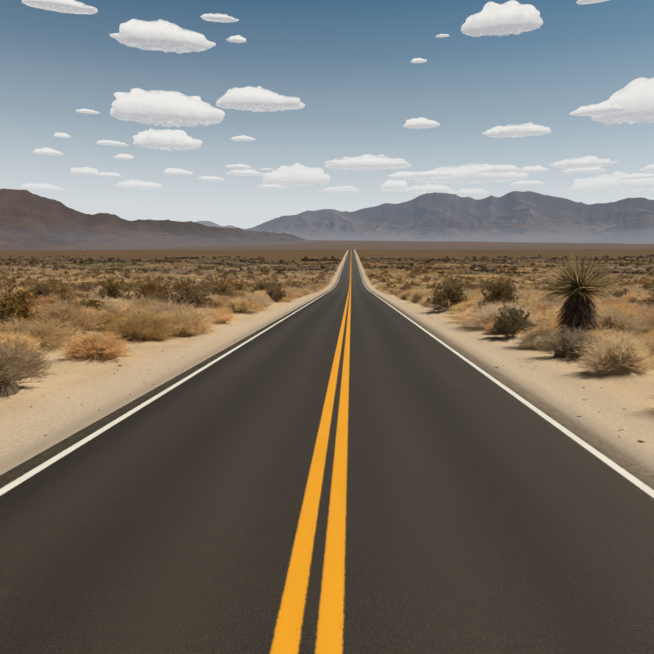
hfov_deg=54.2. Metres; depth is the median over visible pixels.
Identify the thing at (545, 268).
shrub patch
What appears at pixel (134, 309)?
tussock shrub
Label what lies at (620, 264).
shrub patch
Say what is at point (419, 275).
shrub patch
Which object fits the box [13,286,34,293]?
tussock shrub
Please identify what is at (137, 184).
cloud
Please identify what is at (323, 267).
shrub patch
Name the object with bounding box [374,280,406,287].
shrub patch
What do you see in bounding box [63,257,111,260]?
shrub patch
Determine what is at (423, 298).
tussock shrub
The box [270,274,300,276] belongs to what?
shrub patch
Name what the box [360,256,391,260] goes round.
shrub patch
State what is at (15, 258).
shrub patch
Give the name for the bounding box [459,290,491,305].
tussock shrub
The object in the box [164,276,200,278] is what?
shrub patch
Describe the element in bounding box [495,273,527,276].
shrub patch
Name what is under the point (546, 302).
tussock shrub
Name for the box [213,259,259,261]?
shrub patch
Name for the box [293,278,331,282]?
shrub patch
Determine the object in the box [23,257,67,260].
shrub patch
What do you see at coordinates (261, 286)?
creosote shrub
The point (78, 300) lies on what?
tussock shrub
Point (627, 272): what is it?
shrub patch
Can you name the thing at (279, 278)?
shrub patch
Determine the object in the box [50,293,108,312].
creosote shrub
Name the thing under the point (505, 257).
shrub patch
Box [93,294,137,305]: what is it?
tussock shrub
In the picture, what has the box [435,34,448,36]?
cloud
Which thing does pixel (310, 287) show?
shrub patch
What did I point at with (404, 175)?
cloud
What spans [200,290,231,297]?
tussock shrub
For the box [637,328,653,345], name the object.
tussock shrub
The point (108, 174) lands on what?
cloud
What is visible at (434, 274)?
shrub patch
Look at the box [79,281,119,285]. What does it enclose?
shrub patch
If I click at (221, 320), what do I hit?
dry grass
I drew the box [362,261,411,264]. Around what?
shrub patch
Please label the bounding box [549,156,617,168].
cloud
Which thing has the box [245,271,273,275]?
shrub patch
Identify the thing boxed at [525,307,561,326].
dry grass
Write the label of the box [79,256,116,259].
shrub patch
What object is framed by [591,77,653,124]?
cloud
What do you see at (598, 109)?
cloud
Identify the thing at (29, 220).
mountain range
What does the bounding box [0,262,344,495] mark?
white road line
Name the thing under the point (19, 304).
creosote shrub
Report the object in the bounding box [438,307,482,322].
dry grass
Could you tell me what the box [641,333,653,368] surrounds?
tussock shrub
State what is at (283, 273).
shrub patch
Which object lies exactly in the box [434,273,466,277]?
shrub patch
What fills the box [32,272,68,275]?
shrub patch
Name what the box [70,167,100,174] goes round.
cloud
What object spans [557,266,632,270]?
shrub patch
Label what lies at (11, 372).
twig shrub
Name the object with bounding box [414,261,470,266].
shrub patch
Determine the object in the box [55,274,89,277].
shrub patch
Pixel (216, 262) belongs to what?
shrub patch
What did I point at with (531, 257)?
shrub patch
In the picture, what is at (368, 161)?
cloud
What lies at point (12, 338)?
tussock shrub
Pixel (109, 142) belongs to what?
cloud
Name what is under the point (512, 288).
creosote shrub
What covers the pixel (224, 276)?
shrub patch
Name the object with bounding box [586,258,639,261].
shrub patch
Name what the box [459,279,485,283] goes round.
shrub patch
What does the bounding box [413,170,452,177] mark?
cloud
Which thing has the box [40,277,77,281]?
shrub patch
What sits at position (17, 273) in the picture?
shrub patch
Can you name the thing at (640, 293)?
tussock shrub
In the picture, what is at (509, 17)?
cloud
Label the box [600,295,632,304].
tussock shrub
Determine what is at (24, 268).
shrub patch
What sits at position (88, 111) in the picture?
cloud
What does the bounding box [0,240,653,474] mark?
ground
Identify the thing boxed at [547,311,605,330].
tussock shrub
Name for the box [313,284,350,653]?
yellow road line
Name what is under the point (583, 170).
cloud
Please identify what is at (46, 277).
shrub patch
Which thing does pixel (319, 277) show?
shrub patch
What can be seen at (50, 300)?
tussock shrub
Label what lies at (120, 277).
shrub patch
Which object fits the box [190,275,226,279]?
shrub patch
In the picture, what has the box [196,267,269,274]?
shrub patch
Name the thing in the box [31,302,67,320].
tussock shrub
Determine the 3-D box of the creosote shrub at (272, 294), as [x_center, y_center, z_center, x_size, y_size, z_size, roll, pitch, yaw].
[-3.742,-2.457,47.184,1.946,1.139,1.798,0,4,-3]
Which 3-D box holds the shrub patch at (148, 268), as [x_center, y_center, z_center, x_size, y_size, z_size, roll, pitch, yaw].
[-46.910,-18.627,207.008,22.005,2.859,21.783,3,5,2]
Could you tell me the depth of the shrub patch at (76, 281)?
131.77 m
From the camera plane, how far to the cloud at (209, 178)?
14310.91 m
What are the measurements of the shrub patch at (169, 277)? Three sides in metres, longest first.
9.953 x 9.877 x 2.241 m
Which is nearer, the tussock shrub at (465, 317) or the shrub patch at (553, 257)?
the tussock shrub at (465, 317)
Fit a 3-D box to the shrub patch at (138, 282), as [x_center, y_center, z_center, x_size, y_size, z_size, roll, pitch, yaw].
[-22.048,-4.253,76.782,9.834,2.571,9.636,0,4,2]
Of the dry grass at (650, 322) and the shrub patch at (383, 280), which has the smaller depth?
the dry grass at (650, 322)
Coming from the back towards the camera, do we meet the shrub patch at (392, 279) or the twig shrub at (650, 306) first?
the shrub patch at (392, 279)
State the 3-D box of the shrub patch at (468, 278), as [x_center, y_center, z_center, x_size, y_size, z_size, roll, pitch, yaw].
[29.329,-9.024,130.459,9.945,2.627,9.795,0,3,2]
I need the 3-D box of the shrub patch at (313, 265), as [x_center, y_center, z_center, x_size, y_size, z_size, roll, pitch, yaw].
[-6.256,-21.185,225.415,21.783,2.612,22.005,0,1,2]
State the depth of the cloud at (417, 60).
6512.18 m
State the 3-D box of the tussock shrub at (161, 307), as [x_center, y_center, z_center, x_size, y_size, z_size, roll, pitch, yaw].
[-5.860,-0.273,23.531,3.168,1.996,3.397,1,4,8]
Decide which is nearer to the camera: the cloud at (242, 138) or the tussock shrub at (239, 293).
the tussock shrub at (239, 293)
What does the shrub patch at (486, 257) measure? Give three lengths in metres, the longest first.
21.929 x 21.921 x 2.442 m
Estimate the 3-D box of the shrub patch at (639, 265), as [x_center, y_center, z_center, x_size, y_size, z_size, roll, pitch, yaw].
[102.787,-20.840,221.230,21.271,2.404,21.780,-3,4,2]
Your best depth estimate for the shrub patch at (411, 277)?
154.47 m
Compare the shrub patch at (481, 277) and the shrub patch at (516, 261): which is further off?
the shrub patch at (516, 261)
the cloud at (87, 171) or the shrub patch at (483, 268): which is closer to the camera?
the shrub patch at (483, 268)
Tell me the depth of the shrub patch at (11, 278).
149.06 m
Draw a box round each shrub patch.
[0,258,36,262]
[0,262,39,265]
[0,265,50,268]
[0,266,17,271]
[0,269,73,273]
[0,272,18,277]
[0,275,19,279]
[1,259,48,263]
[7,255,33,259]
[8,275,34,279]
[9,272,40,275]
[12,257,58,261]
[17,265,76,270]
[19,274,51,277]
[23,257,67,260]
[25,262,86,267]
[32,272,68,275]
[35,274,65,278]
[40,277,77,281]
[41,255,86,257]
[43,257,78,259]
[46,259,106,264]
[49,269,138,274]
[50,264,117,268]
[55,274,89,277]
[56,276,85,280]
[62,282,100,288]
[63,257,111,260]
[63,280,103,283]
[67,270,100,275]
[71,274,106,278]
[72,260,137,266]
[77,266,142,270]
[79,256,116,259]
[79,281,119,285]
[84,275,126,280]
[85,257,134,261]
[94,260,153,264]
[98,272,124,275]
[98,281,144,287]
[99,274,129,279]
[109,264,174,267]
[113,276,147,281]
[119,268,202,273]
[125,271,150,275]
[127,263,176,266]
[128,258,179,261]
[131,275,165,278]
[131,281,172,288]
[140,279,175,286]
[142,258,189,260]
[142,266,214,271]
[143,260,193,265]
[143,275,178,281]
[145,274,171,276]
[151,270,181,275]
[159,260,209,262]
[164,256,201,258]
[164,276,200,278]
[165,265,227,269]
[165,275,187,280]
[172,272,206,277]
[177,262,230,266]
[181,277,212,281]
[182,271,213,275]
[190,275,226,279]
[191,260,240,264]
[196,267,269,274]
[200,255,239,258]
[200,274,233,278]
[208,278,247,283]
[211,267,271,271]
[212,277,248,281]
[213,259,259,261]
[214,272,244,275]
[218,281,251,287]
[219,281,254,285]
[222,264,277,268]
[225,256,264,260]
[230,262,287,266]
[230,274,262,279]
[239,273,268,277]
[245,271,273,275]
[245,283,316,294]
[248,258,293,263]
[249,277,285,282]
[257,276,295,280]
[263,267,335,273]
[266,274,297,278]
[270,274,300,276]
[271,265,338,271]
[272,281,320,292]
[276,271,303,275]
[277,282,324,289]
[278,264,338,268]
[281,279,325,287]
[291,259,339,264]
[291,280,330,284]
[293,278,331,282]
[296,274,332,280]
[297,274,331,278]
[299,279,328,285]
[301,256,342,260]
[301,272,334,278]
[305,270,334,275]
[359,256,398,259]
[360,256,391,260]
[361,258,408,262]
[361,260,409,265]
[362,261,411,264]
[363,262,423,268]
[364,267,426,271]
[365,269,438,274]
[366,272,402,277]
[367,273,403,279]
[369,276,411,281]
[369,277,410,284]
[371,277,405,280]
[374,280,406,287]
[374,280,426,288]
[378,284,430,290]
[380,282,436,292]
[385,283,443,294]
[397,271,427,275]
[401,257,442,260]
[403,273,433,277]
[403,274,435,279]
[407,276,441,281]
[409,259,454,263]
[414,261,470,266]
[418,278,461,283]
[424,263,475,269]
[427,272,458,275]
[428,279,471,285]
[430,265,496,271]
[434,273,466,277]
[434,274,468,278]
[435,269,512,274]
[441,255,480,260]
[445,276,485,280]
[449,257,490,261]
[450,259,494,262]
[451,277,494,282]
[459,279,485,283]
[460,259,514,264]
[461,273,492,275]
[463,274,496,277]
[463,279,507,284]
[466,262,526,266]
[472,275,505,278]
[481,255,513,258]
[481,262,543,267]
[483,256,519,260]
[485,276,518,281]
[487,270,519,275]
[491,258,535,261]
[495,264,562,271]
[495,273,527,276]
[498,266,581,273]
[498,277,531,282]
[500,254,541,258]
[500,259,548,262]
[505,273,540,278]
[510,277,545,280]
[511,278,552,285]
[514,259,563,263]
[516,260,575,266]
[519,277,546,281]
[520,271,549,275]
[521,281,556,285]
[526,274,561,277]
[546,256,592,258]
[547,258,590,261]
[547,263,603,268]
[555,255,608,260]
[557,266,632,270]
[562,259,615,263]
[567,262,634,266]
[581,266,653,273]
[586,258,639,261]
[590,272,631,276]
[595,255,649,259]
[602,282,639,289]
[604,263,653,267]
[604,274,638,278]
[609,259,652,263]
[610,256,653,261]
[611,278,640,284]
[612,270,644,275]
[615,276,653,280]
[615,280,653,286]
[625,272,653,277]
[627,279,649,285]
[629,261,653,264]
[629,283,653,288]
[632,266,653,269]
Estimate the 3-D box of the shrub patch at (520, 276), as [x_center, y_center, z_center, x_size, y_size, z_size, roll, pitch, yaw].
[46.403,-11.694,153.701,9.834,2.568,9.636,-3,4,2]
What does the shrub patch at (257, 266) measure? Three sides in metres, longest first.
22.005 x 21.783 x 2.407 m
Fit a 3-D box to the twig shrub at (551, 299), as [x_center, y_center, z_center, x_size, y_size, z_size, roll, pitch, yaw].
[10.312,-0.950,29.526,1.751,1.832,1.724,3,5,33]
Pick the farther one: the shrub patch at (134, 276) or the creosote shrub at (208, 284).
the shrub patch at (134, 276)
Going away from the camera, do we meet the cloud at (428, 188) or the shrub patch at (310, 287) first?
the shrub patch at (310, 287)
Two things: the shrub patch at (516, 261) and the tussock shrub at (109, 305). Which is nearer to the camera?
the tussock shrub at (109, 305)
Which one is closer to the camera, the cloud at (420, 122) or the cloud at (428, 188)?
the cloud at (420, 122)
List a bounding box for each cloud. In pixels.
[21,183,64,190]
[22,0,97,14]
[33,147,62,155]
[54,133,69,137]
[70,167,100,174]
[76,109,99,113]
[95,172,121,176]
[96,140,127,145]
[109,19,215,53]
[110,88,224,126]
[113,154,133,158]
[114,179,162,188]
[133,128,201,150]
[163,168,192,174]
[198,176,223,180]
[200,13,238,22]
[216,86,304,111]
[225,164,250,168]
[226,35,245,42]
[226,169,263,175]
[231,135,255,140]
[257,184,288,188]
[262,163,329,185]
[321,186,358,192]
[324,154,410,169]
[337,186,354,188]
[380,180,407,189]
[382,188,409,191]
[388,171,433,179]
[403,117,439,128]
[403,184,451,192]
[411,58,426,62]
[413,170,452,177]
[415,164,528,183]
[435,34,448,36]
[449,188,488,194]
[461,0,542,36]
[476,165,523,172]
[481,123,551,137]
[509,180,543,185]
[517,165,548,172]
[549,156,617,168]
[561,167,605,173]
[568,171,653,191]
[569,103,626,115]
[576,0,607,3]
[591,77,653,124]
[619,173,653,179]
[640,164,653,171]
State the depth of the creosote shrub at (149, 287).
33.53 m
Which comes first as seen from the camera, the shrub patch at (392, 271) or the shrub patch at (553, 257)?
the shrub patch at (392, 271)
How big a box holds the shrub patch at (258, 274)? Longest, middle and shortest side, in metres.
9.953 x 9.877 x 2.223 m
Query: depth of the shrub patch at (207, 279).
139.08 m
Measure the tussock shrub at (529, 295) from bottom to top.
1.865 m
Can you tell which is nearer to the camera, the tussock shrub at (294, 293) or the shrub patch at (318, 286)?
the tussock shrub at (294, 293)
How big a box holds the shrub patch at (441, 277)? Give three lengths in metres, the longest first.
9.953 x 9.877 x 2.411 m
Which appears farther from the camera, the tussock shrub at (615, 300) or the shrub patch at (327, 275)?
the shrub patch at (327, 275)
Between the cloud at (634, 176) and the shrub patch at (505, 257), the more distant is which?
the cloud at (634, 176)
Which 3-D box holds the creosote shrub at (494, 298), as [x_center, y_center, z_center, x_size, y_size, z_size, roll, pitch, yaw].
[6.824,-1.233,25.717,1.898,1.947,2.521,2,5,24]
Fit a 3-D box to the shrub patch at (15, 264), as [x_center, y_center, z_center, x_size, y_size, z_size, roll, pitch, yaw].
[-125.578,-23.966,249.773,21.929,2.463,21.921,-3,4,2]
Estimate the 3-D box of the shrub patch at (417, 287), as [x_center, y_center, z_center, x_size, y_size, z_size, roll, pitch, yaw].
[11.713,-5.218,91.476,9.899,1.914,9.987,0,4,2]
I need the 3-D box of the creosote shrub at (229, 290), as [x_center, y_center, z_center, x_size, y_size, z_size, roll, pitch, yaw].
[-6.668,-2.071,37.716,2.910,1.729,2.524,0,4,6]
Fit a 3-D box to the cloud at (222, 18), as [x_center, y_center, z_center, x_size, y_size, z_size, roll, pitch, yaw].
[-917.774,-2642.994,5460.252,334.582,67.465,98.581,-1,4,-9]
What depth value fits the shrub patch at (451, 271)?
175.58 m
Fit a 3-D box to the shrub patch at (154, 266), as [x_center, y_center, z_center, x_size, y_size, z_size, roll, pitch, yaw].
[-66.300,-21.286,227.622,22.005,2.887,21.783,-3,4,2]
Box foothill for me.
[503,227,536,233]
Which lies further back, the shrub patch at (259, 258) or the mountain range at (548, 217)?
the mountain range at (548, 217)
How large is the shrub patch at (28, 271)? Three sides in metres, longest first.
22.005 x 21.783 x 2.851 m
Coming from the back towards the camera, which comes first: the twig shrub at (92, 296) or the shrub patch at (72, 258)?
the shrub patch at (72, 258)
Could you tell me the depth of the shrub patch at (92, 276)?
158.51 m
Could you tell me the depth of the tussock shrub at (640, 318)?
19.69 m
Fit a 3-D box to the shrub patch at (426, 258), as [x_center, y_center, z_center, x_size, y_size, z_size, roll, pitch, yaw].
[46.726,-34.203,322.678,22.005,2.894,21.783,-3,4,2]
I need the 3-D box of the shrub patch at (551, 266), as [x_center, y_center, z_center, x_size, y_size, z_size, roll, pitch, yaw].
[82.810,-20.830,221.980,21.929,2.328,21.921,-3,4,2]
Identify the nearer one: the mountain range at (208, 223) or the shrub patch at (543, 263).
the shrub patch at (543, 263)
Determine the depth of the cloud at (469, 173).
14065.10 m
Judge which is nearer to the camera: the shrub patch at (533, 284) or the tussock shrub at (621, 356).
the tussock shrub at (621, 356)
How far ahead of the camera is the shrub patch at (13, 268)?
199.97 m
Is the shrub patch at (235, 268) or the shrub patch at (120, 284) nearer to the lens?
the shrub patch at (120, 284)
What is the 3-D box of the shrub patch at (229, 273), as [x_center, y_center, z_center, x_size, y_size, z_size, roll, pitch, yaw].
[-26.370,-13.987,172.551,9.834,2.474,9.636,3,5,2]
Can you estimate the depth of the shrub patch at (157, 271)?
189.56 m
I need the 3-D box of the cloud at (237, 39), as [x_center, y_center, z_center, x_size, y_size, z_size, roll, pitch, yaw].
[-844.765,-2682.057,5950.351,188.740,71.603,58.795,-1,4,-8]
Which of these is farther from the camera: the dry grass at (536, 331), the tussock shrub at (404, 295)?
the tussock shrub at (404, 295)
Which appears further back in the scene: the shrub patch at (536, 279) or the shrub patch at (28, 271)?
the shrub patch at (28, 271)
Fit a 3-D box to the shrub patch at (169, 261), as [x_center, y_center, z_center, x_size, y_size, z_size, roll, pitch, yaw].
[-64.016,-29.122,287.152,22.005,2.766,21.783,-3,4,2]
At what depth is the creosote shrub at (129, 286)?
68.30 m
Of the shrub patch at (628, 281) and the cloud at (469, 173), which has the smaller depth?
the shrub patch at (628, 281)
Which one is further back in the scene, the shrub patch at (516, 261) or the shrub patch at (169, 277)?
the shrub patch at (516, 261)
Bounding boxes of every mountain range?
[0,188,314,249]
[195,221,245,229]
[246,191,653,240]
[381,216,653,243]
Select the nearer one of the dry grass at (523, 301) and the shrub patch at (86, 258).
the dry grass at (523, 301)
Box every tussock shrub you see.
[0,312,89,349]
[0,329,50,357]
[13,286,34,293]
[27,293,58,308]
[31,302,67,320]
[43,293,64,305]
[57,295,101,303]
[57,326,140,361]
[81,305,113,318]
[86,310,132,331]
[91,299,128,315]
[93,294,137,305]
[97,307,186,341]
[112,299,139,316]
[118,303,158,320]
[120,304,147,318]
[136,294,203,314]
[159,302,215,336]
[167,305,211,331]
[185,307,216,325]
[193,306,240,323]
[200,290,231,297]
[205,296,229,310]
[212,306,234,320]
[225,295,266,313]
[229,288,249,297]
[245,293,278,306]
[255,288,277,301]
[272,297,290,302]
[282,293,292,301]
[284,289,295,299]
[284,289,300,298]
[397,290,414,299]
[405,287,429,302]
[416,295,433,302]
[418,299,432,306]
[425,301,454,309]
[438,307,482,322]
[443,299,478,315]
[453,310,482,326]
[454,291,474,305]
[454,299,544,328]
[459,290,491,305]
[472,294,497,309]
[481,316,523,334]
[503,289,542,300]
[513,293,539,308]
[513,333,555,349]
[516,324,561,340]
[522,302,560,310]
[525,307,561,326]
[533,289,555,295]
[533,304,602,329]
[538,300,561,307]
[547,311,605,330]
[552,300,605,307]
[573,330,653,375]
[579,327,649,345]
[595,304,651,338]
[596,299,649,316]
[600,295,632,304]
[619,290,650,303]
[621,289,653,296]
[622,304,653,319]
[630,314,648,324]
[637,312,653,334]
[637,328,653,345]
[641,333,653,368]
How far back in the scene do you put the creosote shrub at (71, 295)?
35.12 m
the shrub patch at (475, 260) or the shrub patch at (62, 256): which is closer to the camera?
the shrub patch at (475, 260)
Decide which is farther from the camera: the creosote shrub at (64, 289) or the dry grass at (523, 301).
the creosote shrub at (64, 289)
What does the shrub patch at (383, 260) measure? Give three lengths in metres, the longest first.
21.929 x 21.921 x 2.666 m
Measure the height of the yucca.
2.641 m
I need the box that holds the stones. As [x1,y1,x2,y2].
[12,311,645,466]
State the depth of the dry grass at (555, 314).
20.88 m
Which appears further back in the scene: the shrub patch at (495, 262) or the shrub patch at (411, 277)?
the shrub patch at (495, 262)
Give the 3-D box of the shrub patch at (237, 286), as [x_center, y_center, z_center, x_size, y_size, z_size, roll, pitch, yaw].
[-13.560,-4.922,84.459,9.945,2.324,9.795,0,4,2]
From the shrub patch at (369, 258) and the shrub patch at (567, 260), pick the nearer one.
the shrub patch at (567, 260)
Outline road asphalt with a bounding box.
[0,250,653,653]
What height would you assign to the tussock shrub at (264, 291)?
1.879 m
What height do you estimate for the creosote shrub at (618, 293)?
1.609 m
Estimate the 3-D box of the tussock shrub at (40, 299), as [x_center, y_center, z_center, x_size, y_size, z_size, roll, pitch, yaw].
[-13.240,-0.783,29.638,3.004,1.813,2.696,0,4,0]
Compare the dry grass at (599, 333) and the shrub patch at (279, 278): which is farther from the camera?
the shrub patch at (279, 278)
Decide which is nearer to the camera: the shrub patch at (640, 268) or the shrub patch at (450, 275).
the shrub patch at (450, 275)
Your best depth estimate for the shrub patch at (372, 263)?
235.68 m
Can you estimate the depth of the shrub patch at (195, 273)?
169.35 m
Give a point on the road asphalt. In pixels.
(486, 514)
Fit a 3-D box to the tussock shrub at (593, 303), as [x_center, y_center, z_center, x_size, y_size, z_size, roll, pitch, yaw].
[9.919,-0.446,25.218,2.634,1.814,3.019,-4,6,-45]
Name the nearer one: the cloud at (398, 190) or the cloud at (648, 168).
the cloud at (648, 168)
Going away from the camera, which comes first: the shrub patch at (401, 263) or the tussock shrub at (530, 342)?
the tussock shrub at (530, 342)
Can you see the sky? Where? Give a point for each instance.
(351, 68)
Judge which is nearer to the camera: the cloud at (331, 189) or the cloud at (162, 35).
the cloud at (162, 35)
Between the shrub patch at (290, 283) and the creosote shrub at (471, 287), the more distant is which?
the shrub patch at (290, 283)
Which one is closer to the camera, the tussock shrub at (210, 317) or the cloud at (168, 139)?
the tussock shrub at (210, 317)
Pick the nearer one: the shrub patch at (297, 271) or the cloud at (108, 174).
the shrub patch at (297, 271)
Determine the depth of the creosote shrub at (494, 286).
38.02 m
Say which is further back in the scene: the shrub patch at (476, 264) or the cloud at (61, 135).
the cloud at (61, 135)
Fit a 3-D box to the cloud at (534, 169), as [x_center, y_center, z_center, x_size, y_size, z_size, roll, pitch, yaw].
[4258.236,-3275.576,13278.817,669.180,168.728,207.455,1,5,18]
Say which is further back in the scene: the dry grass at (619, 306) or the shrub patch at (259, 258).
the shrub patch at (259, 258)
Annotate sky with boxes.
[0,0,653,228]
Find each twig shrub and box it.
[0,331,61,396]
[33,296,116,335]
[84,292,99,299]
[124,292,162,307]
[208,294,235,305]
[247,294,270,305]
[534,325,601,360]
[540,290,564,303]
[634,302,653,309]
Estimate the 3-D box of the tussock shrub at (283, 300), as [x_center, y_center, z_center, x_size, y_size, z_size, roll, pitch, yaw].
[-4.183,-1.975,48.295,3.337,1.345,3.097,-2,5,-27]
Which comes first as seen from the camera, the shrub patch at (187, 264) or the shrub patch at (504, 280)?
the shrub patch at (504, 280)
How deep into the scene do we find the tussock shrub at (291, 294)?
57.31 m
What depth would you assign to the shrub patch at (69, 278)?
148.43 m
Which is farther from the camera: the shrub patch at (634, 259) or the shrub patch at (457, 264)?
the shrub patch at (634, 259)
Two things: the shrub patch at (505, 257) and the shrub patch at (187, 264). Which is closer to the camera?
the shrub patch at (187, 264)
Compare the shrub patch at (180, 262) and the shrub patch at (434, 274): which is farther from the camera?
the shrub patch at (180, 262)
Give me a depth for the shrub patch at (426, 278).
137.52 m
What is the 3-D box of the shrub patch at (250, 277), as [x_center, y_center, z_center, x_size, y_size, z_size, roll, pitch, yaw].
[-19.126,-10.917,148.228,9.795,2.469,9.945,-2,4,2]
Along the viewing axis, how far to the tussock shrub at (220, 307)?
30.96 m
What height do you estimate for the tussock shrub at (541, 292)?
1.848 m
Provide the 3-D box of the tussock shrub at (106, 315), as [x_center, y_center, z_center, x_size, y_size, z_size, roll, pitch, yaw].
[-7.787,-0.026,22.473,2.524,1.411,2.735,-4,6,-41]
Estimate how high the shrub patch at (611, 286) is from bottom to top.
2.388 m
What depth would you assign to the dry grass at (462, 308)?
30.81 m
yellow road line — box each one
[268,263,350,653]
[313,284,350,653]
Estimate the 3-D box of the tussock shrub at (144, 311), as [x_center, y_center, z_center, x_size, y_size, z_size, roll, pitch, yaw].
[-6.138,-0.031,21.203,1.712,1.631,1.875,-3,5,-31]
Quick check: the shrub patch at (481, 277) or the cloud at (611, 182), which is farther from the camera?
the cloud at (611, 182)
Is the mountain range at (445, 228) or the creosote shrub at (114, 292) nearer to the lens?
the creosote shrub at (114, 292)
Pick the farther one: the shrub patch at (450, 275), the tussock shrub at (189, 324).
the shrub patch at (450, 275)
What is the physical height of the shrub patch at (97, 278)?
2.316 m
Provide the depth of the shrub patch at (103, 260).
299.61 m
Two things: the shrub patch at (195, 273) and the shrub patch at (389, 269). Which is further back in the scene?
the shrub patch at (389, 269)
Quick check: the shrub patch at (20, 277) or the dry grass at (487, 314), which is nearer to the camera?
the dry grass at (487, 314)
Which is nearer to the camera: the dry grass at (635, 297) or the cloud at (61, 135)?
the dry grass at (635, 297)
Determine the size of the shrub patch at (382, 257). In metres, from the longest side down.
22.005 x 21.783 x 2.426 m
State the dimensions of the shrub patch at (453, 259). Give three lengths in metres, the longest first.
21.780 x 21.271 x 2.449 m
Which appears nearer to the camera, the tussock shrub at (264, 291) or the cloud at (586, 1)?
the tussock shrub at (264, 291)
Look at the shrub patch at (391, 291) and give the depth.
74.69 m
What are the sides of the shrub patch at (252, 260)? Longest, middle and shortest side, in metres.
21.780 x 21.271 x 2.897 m
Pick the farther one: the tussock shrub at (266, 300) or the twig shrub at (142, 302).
the tussock shrub at (266, 300)
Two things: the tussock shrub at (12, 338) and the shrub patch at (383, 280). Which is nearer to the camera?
the tussock shrub at (12, 338)
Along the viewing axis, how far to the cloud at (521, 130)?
9700.40 m
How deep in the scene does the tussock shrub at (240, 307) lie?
32.43 m
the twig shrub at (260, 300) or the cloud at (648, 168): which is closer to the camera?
the twig shrub at (260, 300)
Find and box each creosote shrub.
[0,276,42,328]
[21,278,70,301]
[30,275,52,291]
[34,278,75,295]
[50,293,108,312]
[61,289,84,298]
[73,280,97,293]
[95,274,133,303]
[119,285,140,292]
[120,280,141,288]
[133,285,174,304]
[134,276,169,297]
[162,278,221,309]
[171,276,196,293]
[192,278,227,291]
[199,278,236,297]
[233,282,246,290]
[242,276,279,292]
[265,287,285,300]
[424,275,469,308]
[464,281,477,289]
[473,273,520,310]
[476,278,503,289]
[480,279,518,292]
[489,279,517,297]
[490,299,536,336]
[508,285,532,289]
[601,283,631,298]
[627,287,653,307]
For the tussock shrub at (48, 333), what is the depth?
16.50 m
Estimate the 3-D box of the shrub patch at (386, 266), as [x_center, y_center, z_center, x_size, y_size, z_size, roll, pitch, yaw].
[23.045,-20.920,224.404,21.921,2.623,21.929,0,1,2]
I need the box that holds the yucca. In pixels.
[540,252,618,338]
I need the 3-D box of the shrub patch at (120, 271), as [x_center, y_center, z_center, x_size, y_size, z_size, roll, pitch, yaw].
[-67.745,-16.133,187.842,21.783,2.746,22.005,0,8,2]
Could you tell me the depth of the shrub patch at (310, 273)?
171.03 m
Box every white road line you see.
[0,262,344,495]
[355,256,653,498]
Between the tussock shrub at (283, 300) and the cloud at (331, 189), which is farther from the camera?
the cloud at (331, 189)
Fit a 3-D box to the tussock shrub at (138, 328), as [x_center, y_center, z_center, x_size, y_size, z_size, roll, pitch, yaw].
[-5.606,0.188,19.117,2.827,1.685,2.627,-1,4,-10]
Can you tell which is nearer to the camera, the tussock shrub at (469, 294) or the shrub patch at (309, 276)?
the tussock shrub at (469, 294)
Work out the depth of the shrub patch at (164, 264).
238.53 m
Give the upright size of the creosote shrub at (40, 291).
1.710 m
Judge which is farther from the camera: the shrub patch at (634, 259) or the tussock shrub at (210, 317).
the shrub patch at (634, 259)
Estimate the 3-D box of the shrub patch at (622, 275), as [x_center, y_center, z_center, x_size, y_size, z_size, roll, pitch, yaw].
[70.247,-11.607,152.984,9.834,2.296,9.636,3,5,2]
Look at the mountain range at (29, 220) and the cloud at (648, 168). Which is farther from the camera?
the cloud at (648, 168)
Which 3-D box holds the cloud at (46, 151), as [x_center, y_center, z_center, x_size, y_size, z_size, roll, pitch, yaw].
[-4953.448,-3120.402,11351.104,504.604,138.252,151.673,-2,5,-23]

